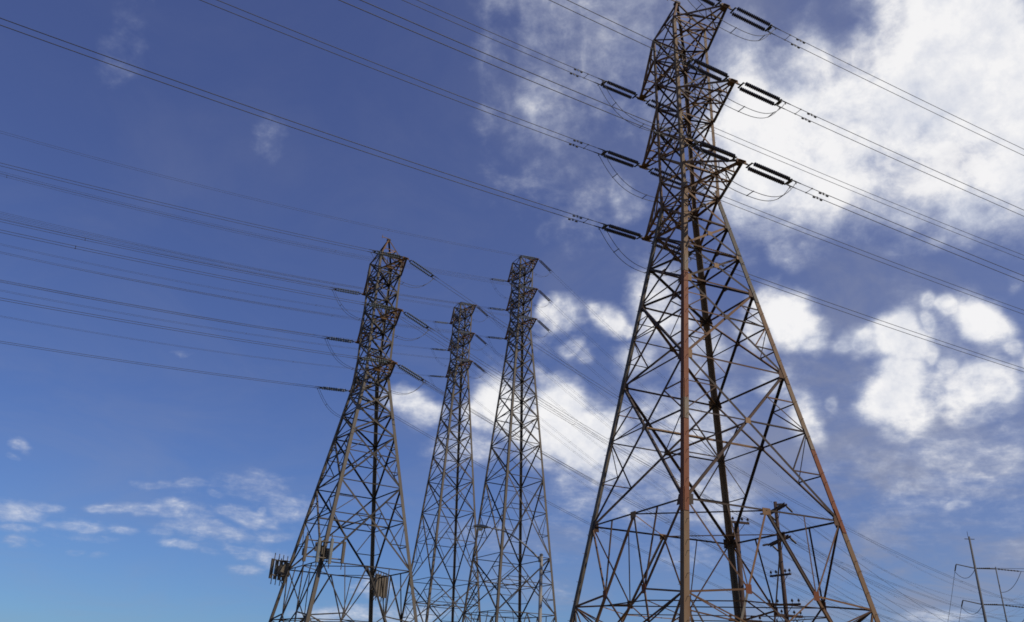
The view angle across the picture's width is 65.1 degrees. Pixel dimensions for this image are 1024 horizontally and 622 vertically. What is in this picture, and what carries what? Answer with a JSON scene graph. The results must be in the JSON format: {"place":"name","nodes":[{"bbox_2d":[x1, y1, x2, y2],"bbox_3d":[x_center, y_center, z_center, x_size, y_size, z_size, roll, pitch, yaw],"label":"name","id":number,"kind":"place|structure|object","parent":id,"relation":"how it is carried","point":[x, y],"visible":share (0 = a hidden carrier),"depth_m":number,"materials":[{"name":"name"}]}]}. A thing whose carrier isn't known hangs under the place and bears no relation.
{"place":"outdoors","nodes":[
{"label":"outdoors","id":0,"kind":"place"},
{"bbox_2d":[0,0,1023,621],"label":"sky","id":1,"kind":"structure","parent":0,"point":[130,492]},
{"bbox_3d":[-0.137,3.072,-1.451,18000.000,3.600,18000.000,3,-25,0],"label":"ground","id":2,"kind":"structure","parent":0,"visible":0},
{"bbox_2d":[268,235,417,621],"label":"lattice tower","id":3,"kind":"structure","parent":2,"relation":"on","point":[383,317],"depth_m":75.69,"materials":[{"name":"grey metal"}]},
{"bbox_2d":[268,553,289,586],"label":"antenna cluster","id":4,"kind":"object","parent":3,"relation":"attached to","point":[280,569],"visible":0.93,"depth_m":72.33,"materials":[{"name":"metal"}]},
{"bbox_2d":[302,532,345,569],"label":"antenna cluster","id":5,"kind":"object","parent":3,"relation":"attached to","point":[323,551],"visible":1,"depth_m":65.82,"materials":[{"name":"metal"}]},
{"bbox_2d":[314,386,347,391],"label":"insulator string","id":6,"kind":"object","parent":3,"relation":"attached to","point":[333,389],"visible":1,"depth_m":81.91,"materials":[{"name":"grey ceramic"}]},
{"bbox_2d":[1,341,313,387],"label":"twin cable","id":7,"kind":"object","parent":6,"relation":"attached to","point":[153,364],"visible":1,"depth_m":73.98,"materials":[{"name":"metal"}]},
{"bbox_2d":[323,336,353,342],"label":"insulator string","id":8,"kind":"object","parent":3,"relation":"attached to","point":[339,339],"visible":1,"depth_m":84.25,"materials":[{"name":"grey ceramic"}]},
{"bbox_2d":[2,280,322,337],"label":"twin cable","id":9,"kind":"object","parent":8,"relation":"attached to","point":[155,310],"visible":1,"depth_m":75.83,"materials":[{"name":"metal"}]},
{"bbox_2d":[330,287,360,294],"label":"insulator string","id":10,"kind":"object","parent":3,"relation":"attached to","point":[343,291],"visible":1,"depth_m":86.70,"materials":[{"name":"grey ceramic"}]},
{"bbox_2d":[0,219,326,288],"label":"twin cable","id":11,"kind":"object","parent":10,"relation":"attached to","point":[157,253],"visible":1,"depth_m":77.44,"materials":[{"name":"metal"}]},
{"bbox_2d":[358,394,381,409],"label":"insulator string","id":12,"kind":"object","parent":3,"relation":"attached to","point":[370,400],"visible":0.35,"depth_m":83.67,"materials":[{"name":"grey ceramic"}]},
{"bbox_2d":[384,411,801,621],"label":"twin cable","id":13,"kind":"object","parent":12,"relation":"attached to","point":[561,508],"visible":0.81,"depth_m":93.25,"materials":[{"name":"metal"}]},
{"bbox_2d":[355,356,390,363],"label":"insulator string","id":14,"kind":"object","parent":3,"relation":"attached to","point":[374,360],"visible":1,"depth_m":74.09,"materials":[{"name":"grey ceramic"}]},
{"bbox_2d":[2,298,354,357],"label":"twin cable","id":15,"kind":"object","parent":14,"relation":"attached to","point":[170,327],"visible":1,"depth_m":65.82,"materials":[{"name":"metal"}]},
{"bbox_2d":[361,302,396,310],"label":"insulator string","id":16,"kind":"object","parent":3,"relation":"attached to","point":[380,307],"visible":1,"depth_m":76.43,"materials":[{"name":"grey ceramic"}]},
{"bbox_2d":[0,230,358,303],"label":"twin cable","id":17,"kind":"object","parent":16,"relation":"attached to","point":[174,266],"visible":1,"depth_m":67.77,"materials":[{"name":"metal"}]},
{"bbox_2d":[370,571,388,602],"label":"antenna cluster","id":18,"kind":"object","parent":3,"relation":"attached to","point":[377,583],"visible":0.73,"depth_m":75.78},
{"bbox_2d":[367,249,402,258],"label":"insulator string","id":19,"kind":"object","parent":3,"relation":"attached to","point":[388,255],"visible":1,"depth_m":78.86,"materials":[{"name":"grey ceramic"}]},
{"bbox_2d":[2,163,365,250],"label":"twin cable","id":20,"kind":"object","parent":19,"relation":"attached to","point":[178,206],"visible":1,"depth_m":69.78,"materials":[{"name":"metal"}]},
{"bbox_2d":[397,364,428,383],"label":"insulator string","id":21,"kind":"object","parent":3,"relation":"attached to","point":[413,374],"visible":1,"depth_m":75.88,"materials":[{"name":"grey ceramic"}]},
{"bbox_2d":[427,383,870,621],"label":"twin cable","id":22,"kind":"object","parent":21,"relation":"attached to","point":[616,493],"visible":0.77,"depth_m":84.90,"materials":[{"name":"metal"}]},
{"bbox_2d":[403,311,432,331],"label":"insulator string","id":23,"kind":"object","parent":3,"relation":"attached to","point":[412,319],"visible":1,"depth_m":78.22,"materials":[{"name":"grey ceramic"}]},
{"bbox_2d":[434,330,970,621],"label":"twin cable","id":24,"kind":"object","parent":23,"relation":"attached to","point":[666,473],"visible":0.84,"depth_m":89.62,"materials":[{"name":"metal"}]},
{"bbox_2d":[409,260,438,279],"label":"insulator string","id":25,"kind":"object","parent":3,"relation":"attached to","point":[427,272],"visible":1,"depth_m":80.69,"materials":[{"name":"grey ceramic"}]},
{"bbox_2d":[436,279,1023,605],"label":"twin cable","id":26,"kind":"object","parent":25,"relation":"attached to","point":[708,451],"visible":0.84,"depth_m":97.69,"materials":[{"name":"metal"}]},
{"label":"insulator string","id":27,"kind":"object","parent":3,"relation":"attached to","visible":0},
{"bbox_2d":[395,366,897,620],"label":"twin cable","id":28,"kind":"object","parent":27,"relation":"attached to","point":[604,487],"visible":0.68,"depth_m":98.04,"materials":[{"name":"metal"}]},
{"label":"insulator string","id":29,"kind":"object","parent":3,"relation":"attached to","visible":0},
{"bbox_2d":[401,317,1007,620],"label":"twin cable","id":30,"kind":"object","parent":29,"relation":"attached to","point":[666,475],"visible":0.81,"depth_m":102.80,"materials":[{"name":"metal"}]},
{"bbox_2d":[402,302,480,621],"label":"lattice tower","id":31,"kind":"structure","parent":2,"relation":"on","point":[461,364],"depth_m":140.16,"materials":[{"name":"grey metal"}]},
{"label":"insulator string","id":32,"kind":"object","parent":31,"relation":"attached to","visible":0},
{"bbox_2d":[491,376,845,620],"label":"twin cable","id":33,"kind":"object","parent":32,"relation":"attached to","point":[636,492],"visible":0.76,"depth_m":168.32,"materials":[{"name":"metal"}]},
{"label":"insulator string","id":34,"kind":"object","parent":31,"relation":"attached to","visible":0},
{"bbox_2d":[2,290,449,359],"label":"twin cable","id":35,"kind":"object","parent":34,"relation":"attached to","point":[204,326],"visible":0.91,"depth_m":121.05,"materials":[{"name":"metal"}]},
{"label":"insulator string","id":36,"kind":"object","parent":31,"relation":"attached to","visible":0},
{"bbox_2d":[464,391,798,614],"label":"twin cable","id":37,"kind":"object","parent":36,"relation":"attached to","point":[603,497],"visible":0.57,"depth_m":175.38,"materials":[{"name":"metal"}]},
{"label":"insulator string","id":38,"kind":"object","parent":31,"relation":"attached to","visible":0},
{"bbox_2d":[4,316,422,375],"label":"twin cable","id":39,"kind":"object","parent":38,"relation":"attached to","point":[191,347],"visible":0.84,"depth_m":129.03,"materials":[{"name":"metal"}]},
{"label":"insulator string","id":40,"kind":"object","parent":31,"relation":"attached to","visible":0},
{"bbox_2d":[492,348,883,617],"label":"twin cable","id":41,"kind":"object","parent":40,"relation":"attached to","point":[656,482],"visible":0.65,"depth_m":173.54,"materials":[{"name":"metal"}]},
{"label":"insulator string","id":42,"kind":"object","parent":31,"relation":"attached to","visible":0},
{"bbox_2d":[3,252,453,331],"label":"twin cable","id":43,"kind":"object","parent":42,"relation":"attached to","point":[236,298],"visible":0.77,"depth_m":125.66,"materials":[{"name":"metal"}]},
{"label":"insulator string","id":44,"kind":"object","parent":31,"relation":"attached to","visible":0},
{"bbox_2d":[465,363,1007,621],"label":"twin cable","id":45,"kind":"object","parent":44,"relation":"attached to","point":[634,495],"visible":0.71,"depth_m":179.93,"materials":[{"name":"metal"}]},
{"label":"insulator string","id":46,"kind":"object","parent":31,"relation":"attached to","visible":0},
{"bbox_2d":[2,281,425,348],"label":"twin cable","id":47,"kind":"object","parent":46,"relation":"attached to","point":[209,318],"visible":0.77,"depth_m":132.25,"materials":[{"name":"metal"}]},
{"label":"insulator string","id":48,"kind":"object","parent":31,"relation":"attached to","visible":0},
{"bbox_2d":[490,317,1022,617],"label":"twin cable","id":49,"kind":"object","parent":48,"relation":"attached to","point":[719,504],"visible":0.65,"depth_m":187.88,"materials":[{"name":"metal"}]},
{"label":"insulator string","id":50,"kind":"object","parent":31,"relation":"attached to","visible":0},
{"bbox_2d":[3,215,451,302],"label":"twin cable","id":51,"kind":"object","parent":50,"relation":"attached to","point":[228,263],"visible":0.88,"depth_m":127.18,"materials":[{"name":"metal"}]},
{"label":"insulator string","id":52,"kind":"object","parent":31,"relation":"attached to","visible":0},
{"bbox_2d":[476,344,1002,618],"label":"twin cable","id":53,"kind":"object","parent":52,"relation":"attached to","point":[704,521],"visible":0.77,"depth_m":195.24,"materials":[{"name":"metal"}]},
{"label":"insulator string","id":54,"kind":"object","parent":31,"relation":"attached to","visible":0},
{"bbox_2d":[3,244,429,321],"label":"twin cable","id":55,"kind":"object","parent":54,"relation":"attached to","point":[187,283],"visible":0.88,"depth_m":132.53,"materials":[{"name":"metal"}]},
{"bbox_2d":[473,524,542,621],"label":"street lamp","id":56,"kind":"object","parent":2,"relation":"on","point":[480,527],"visible":1,"depth_m":43.14,"materials":[{"name":"metal"}]},
{"bbox_2d":[462,256,556,621],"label":"lattice tower","id":57,"kind":"structure","parent":2,"relation":"on","point":[516,304],"depth_m":125.09,"materials":[{"name":"grey metal"}]},
{"bbox_2d":[516,316,533,318],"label":"insulator string","id":58,"kind":"object","parent":57,"relation":"attached to","point":[525,317],"visible":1,"depth_m":129.85,"materials":[{"name":"ceramic"}]},
{"bbox_2d":[0,216,514,316],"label":"twin cable","id":59,"kind":"object","parent":58,"relation":"attached to","point":[242,269],"visible":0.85,"depth_m":107.26,"materials":[{"name":"metal"}]},
{"bbox_2d":[516,285,534,288],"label":"insulator string","id":60,"kind":"object","parent":57,"relation":"attached to","point":[525,286],"visible":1,"depth_m":132.13,"materials":[{"name":"ceramic"}]},
{"bbox_2d":[2,174,512,285],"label":"twin cable","id":61,"kind":"object","parent":60,"relation":"attached to","point":[233,230],"visible":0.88,"depth_m":108.17,"materials":[{"name":"metal"}]},
{"bbox_2d":[519,255,535,258],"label":"insulator string","id":62,"kind":"object","parent":57,"relation":"attached to","point":[527,257],"visible":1,"depth_m":134.63,"materials":[{"name":"ceramic"}]},
{"bbox_2d":[2,131,516,255],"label":"twin cable","id":63,"kind":"object","parent":62,"relation":"attached to","point":[248,198],"visible":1,"depth_m":111.14,"materials":[{"name":"metal"}]},
{"bbox_2d":[539,290,549,300],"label":"insulator string","id":64,"kind":"object","parent":57,"relation":"attached to","point":[541,292],"visible":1,"depth_m":134.11,"materials":[{"name":"brown ceramic"}]},
{"bbox_2d":[556,308,1002,615],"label":"twin cable","id":65,"kind":"object","parent":64,"relation":"attached to","point":[749,475],"visible":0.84,"depth_m":170.39,"materials":[{"name":"metal"}]},
{"bbox_2d":[538,320,551,332],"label":"insulator string","id":66,"kind":"object","parent":57,"relation":"attached to","point":[544,326],"visible":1,"depth_m":131.91,"materials":[{"name":"brown ceramic"}]},
{"bbox_2d":[552,332,945,618],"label":"twin cable","id":67,"kind":"object","parent":66,"relation":"attached to","point":[730,485],"visible":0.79,"depth_m":162.13,"materials":[{"name":"metal"}]},
{"bbox_2d":[539,260,552,272],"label":"insulator string","id":68,"kind":"object","parent":57,"relation":"attached to","point":[543,264],"visible":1,"depth_m":136.63,"materials":[{"name":"brown ceramic"}]},
{"bbox_2d":[553,272,1018,599],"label":"twin cable","id":69,"kind":"object","parent":68,"relation":"attached to","point":[751,454],"visible":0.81,"depth_m":172.69,"materials":[{"name":"metal"}]},
{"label":"insulator string","id":70,"kind":"object","parent":57,"relation":"attached to","visible":0},
{"bbox_2d":[528,357,907,618],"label":"twin cable","id":71,"kind":"object","parent":70,"relation":"attached to","point":[693,493],"visible":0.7,"depth_m":162.34,"materials":[{"name":"metal"}]},
{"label":"insulator string","id":72,"kind":"object","parent":57,"relation":"attached to","visible":0},
{"bbox_2d":[1,252,479,336],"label":"twin cable","id":73,"kind":"object","parent":72,"relation":"attached to","point":[217,295],"visible":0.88,"depth_m":114.29,"materials":[{"name":"metal"}]},
{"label":"insulator string","id":74,"kind":"object","parent":57,"relation":"attached to","visible":0},
{"bbox_2d":[535,334,1022,617],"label":"twin cable","id":75,"kind":"object","parent":74,"relation":"attached to","point":[741,504],"visible":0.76,"depth_m":181.07,"materials":[{"name":"metal"}]},
{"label":"insulator string","id":76,"kind":"object","parent":57,"relation":"attached to","visible":0},
{"bbox_2d":[1,212,482,307],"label":"twin cable","id":77,"kind":"object","parent":76,"relation":"attached to","point":[218,260],"visible":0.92,"depth_m":116.11,"materials":[{"name":"metal"}]},
{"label":"insulator string","id":78,"kind":"object","parent":57,"relation":"attached to","visible":0},
{"bbox_2d":[525,298,979,600],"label":"twin cable","id":79,"kind":"object","parent":78,"relation":"attached to","point":[729,470],"visible":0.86,"depth_m":184.70,"materials":[{"name":"metal"}]},
{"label":"insulator string","id":80,"kind":"object","parent":57,"relation":"attached to","visible":0},
{"bbox_2d":[0,171,486,278],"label":"twin cable","id":81,"kind":"object","parent":80,"relation":"attached to","point":[222,227],"visible":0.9,"depth_m":118.05,"materials":[{"name":"metal"}]},
{"bbox_2d":[568,0,879,621],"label":"lattice tower","id":82,"kind":"structure","parent":2,"relation":"on","point":[685,499],"depth_m":42.74,"materials":[{"name":"beige metal"}]},
{"bbox_2d":[594,78,638,98],"bbox_3d":[7.140,-15.011,54.320,3.750,0.288,0.704,13,-27,-29],"label":"insulator string","id":83,"kind":"object","parent":82,"relation":"attached to","point":[621,88],"visible":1,"depth_m":54.29,"materials":[{"name":"brown ceramic"}]},
{"bbox_2d":[403,0,596,81],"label":"twin cable","id":84,"kind":"object","parent":83,"relation":"attached to","point":[580,71],"visible":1,"depth_m":50.17,"materials":[{"name":"metal"}]},
{"bbox_2d":[594,148,640,167],"bbox_3d":[6.910,-9.852,51.883,3.750,0.288,0.704,13,-27,-29],"label":"insulator string","id":85,"kind":"object","parent":82,"relation":"attached to","point":[621,157],"visible":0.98,"depth_m":51.85,"materials":[{"name":"brown ceramic"}]},
{"bbox_2d":[200,0,596,151],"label":"twin cable","id":86,"kind":"object","parent":85,"relation":"attached to","point":[580,142],"visible":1,"depth_m":44.45,"materials":[{"name":"metal"}]},
{"bbox_2d":[594,222,643,239],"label":"insulator string","id":87,"kind":"object","parent":82,"relation":"attached to","point":[638,235],"visible":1,"depth_m":49.53,"materials":[{"name":"brown ceramic"}]},
{"bbox_2d":[0,18,596,225],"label":"twin cable","id":88,"kind":"object","parent":87,"relation":"attached to","point":[573,215],"visible":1,"depth_m":39.26,"materials":[{"name":"metal"}]},
{"bbox_2d":[644,99,684,120],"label":"insulator string","id":89,"kind":"object","parent":82,"relation":"attached to","point":[653,106],"visible":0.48,"depth_m":55.75,"materials":[{"name":"brown ceramic"}]},
{"bbox_2d":[598,82,677,130],"bbox_3d":[8.889,-13.470,54.719,7.026,1.937,0.773,15,-28,-24],"label":"jumper loop","id":90,"kind":"object","parent":89,"relation":"hanging from","point":[626,113],"visible":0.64,"depth_m":53.86,"materials":[{"name":"metal"}]},
{"bbox_2d":[692,118,1023,259],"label":"twin cable","id":91,"kind":"object","parent":89,"relation":"attached to","point":[855,187],"visible":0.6,"depth_m":61.83,"materials":[{"name":"metal"}]},
{"bbox_2d":[646,167,690,188],"bbox_3d":[10.557,-8.886,53.567,3.750,0.288,0.704,17,-29,-20],"label":"insulator string","id":92,"kind":"object","parent":82,"relation":"attached to","point":[667,173],"visible":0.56,"depth_m":53.34,"materials":[{"name":"brown ceramic"}]},
{"bbox_2d":[599,153,680,201],"bbox_3d":[8.659,-8.312,52.282,7.026,1.937,0.773,15,-28,-24],"label":"jumper loop","id":93,"kind":"object","parent":92,"relation":"hanging from","point":[628,185],"visible":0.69,"depth_m":51.45,"materials":[{"name":"metal"}]},
{"bbox_2d":[698,186,1021,313],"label":"twin cable","id":94,"kind":"object","parent":92,"relation":"attached to","point":[859,249],"visible":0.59,"depth_m":59.19,"materials":[{"name":"metal"}]},
{"bbox_2d":[649,240,695,259],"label":"insulator string","id":95,"kind":"object","parent":82,"relation":"attached to","point":[668,245],"visible":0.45,"depth_m":51.08,"materials":[{"name":"brown ceramic"}]},
{"bbox_2d":[600,226,693,275],"bbox_3d":[8.438,-3.352,49.938,7.026,1.937,0.773,15,-28,-24],"label":"jumper loop","id":96,"kind":"object","parent":95,"relation":"hanging from","point":[630,260],"visible":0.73,"depth_m":49.05,"materials":[{"name":"metal"}]},
{"bbox_2d":[703,257,1022,371],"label":"twin cable","id":97,"kind":"object","parent":95,"relation":"attached to","point":[862,314],"visible":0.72,"depth_m":56.62,"materials":[{"name":"metal"}]},
{"bbox_2d":[677,55,728,81],"bbox_3d":[10.676,-13.305,44.220,3.750,0.288,0.704,13,-27,-29],"label":"insulator string","id":98,"kind":"object","parent":82,"relation":"attached to","point":[709,67],"visible":0.99,"depth_m":44.18,"materials":[{"name":"brown ceramic"}]},
{"bbox_2d":[550,0,682,59],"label":"twin cable","id":99,"kind":"object","parent":98,"relation":"attached to","point":[659,52],"visible":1,"depth_m":41.62,"materials":[{"name":"metal"}]},
{"bbox_2d":[682,138,736,161],"bbox_3d":[10.455,-8.345,41.877,3.750,0.288,0.704,13,-27,-29],"label":"insulator string","id":100,"kind":"object","parent":82,"relation":"attached to","point":[733,156],"visible":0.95,"depth_m":41.84,"materials":[{"name":"brown ceramic"}]},
{"bbox_2d":[339,0,688,141],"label":"twin cable","id":101,"kind":"object","parent":100,"relation":"attached to","point":[662,135],"visible":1,"depth_m":36.09,"materials":[{"name":"metal"}]},
{"bbox_2d":[729,7,780,34],"bbox_3d":[14.552,-17.497,48.341,3.750,0.288,0.704,17,-29,-20],"label":"insulator string","id":102,"kind":"object","parent":82,"relation":"attached to","point":[754,24],"visible":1,"depth_m":48.28,"materials":[{"name":"brown ceramic"}]},
{"bbox_2d":[688,0,774,40],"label":"jumper loop","id":103,"kind":"object","parent":102,"relation":"hanging from","point":[729,24],"visible":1,"depth_m":46.25,"materials":[{"name":"metal"}]},
{"bbox_2d":[775,30,1023,155],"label":"twin cable","id":104,"kind":"object","parent":102,"relation":"attached to","point":[795,45],"visible":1,"depth_m":52.02,"materials":[{"name":"metal"}]},
{"bbox_2d":[737,82,790,108],"bbox_3d":[14.323,-12.338,45.904,3.750,0.288,0.704,17,-29,-20],"label":"insulator string","id":105,"kind":"object","parent":82,"relation":"attached to","point":[761,91],"visible":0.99,"depth_m":45.84,"materials":[{"name":"brown ceramic"}]},
{"bbox_2d":[683,59,784,117],"bbox_3d":[12.556,-11.864,44.395,7.026,1.937,0.773,15,-28,-24],"label":"jumper loop","id":106,"kind":"object","parent":105,"relation":"hanging from","point":[728,98],"visible":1,"depth_m":43.63,"materials":[{"name":"metal"}]},
{"bbox_2d":[785,105,1022,215],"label":"twin cable","id":107,"kind":"object","parent":105,"relation":"attached to","point":[814,116],"visible":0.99,"depth_m":49.23,"materials":[{"name":"metal"}]},
{"bbox_2d":[745,162,800,188],"bbox_3d":[14.102,-7.379,43.560,3.750,0.288,0.704,17,-29,-20],"label":"insulator string","id":108,"kind":"object","parent":82,"relation":"attached to","point":[770,177],"visible":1,"depth_m":43.50,"materials":[{"name":"brown ceramic"}]},
{"bbox_2d":[689,142,795,200],"bbox_3d":[12.335,-6.905,42.052,7.026,1.937,0.773,15,-28,-24],"label":"jumper loop","id":109,"kind":"object","parent":108,"relation":"hanging from","point":[736,183],"visible":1,"depth_m":41.27,"materials":[{"name":"metal"}]},
{"bbox_2d":[796,184,1023,281],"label":"twin cable","id":110,"kind":"object","parent":108,"relation":"attached to","point":[826,195],"visible":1,"depth_m":46.75,"materials":[{"name":"metal"}]},
{"bbox_2d":[729,517,761,620],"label":"utility pole","id":111,"kind":"object","parent":2,"relation":"on","point":[740,582],"visible":0.55,"depth_m":53.64,"materials":[{"name":"brown wood"}]},
{"bbox_2d":[760,501,804,621],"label":"utility pole","id":112,"kind":"object","parent":2,"relation":"on","point":[778,507],"visible":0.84,"depth_m":54.65,"materials":[{"name":"brown wood"}]},
{"bbox_2d":[954,533,1023,621],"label":"utility pole","id":113,"kind":"object","parent":2,"relation":"on","point":[982,604],"visible":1,"depth_m":79.13,"materials":[{"name":"grey metal"}]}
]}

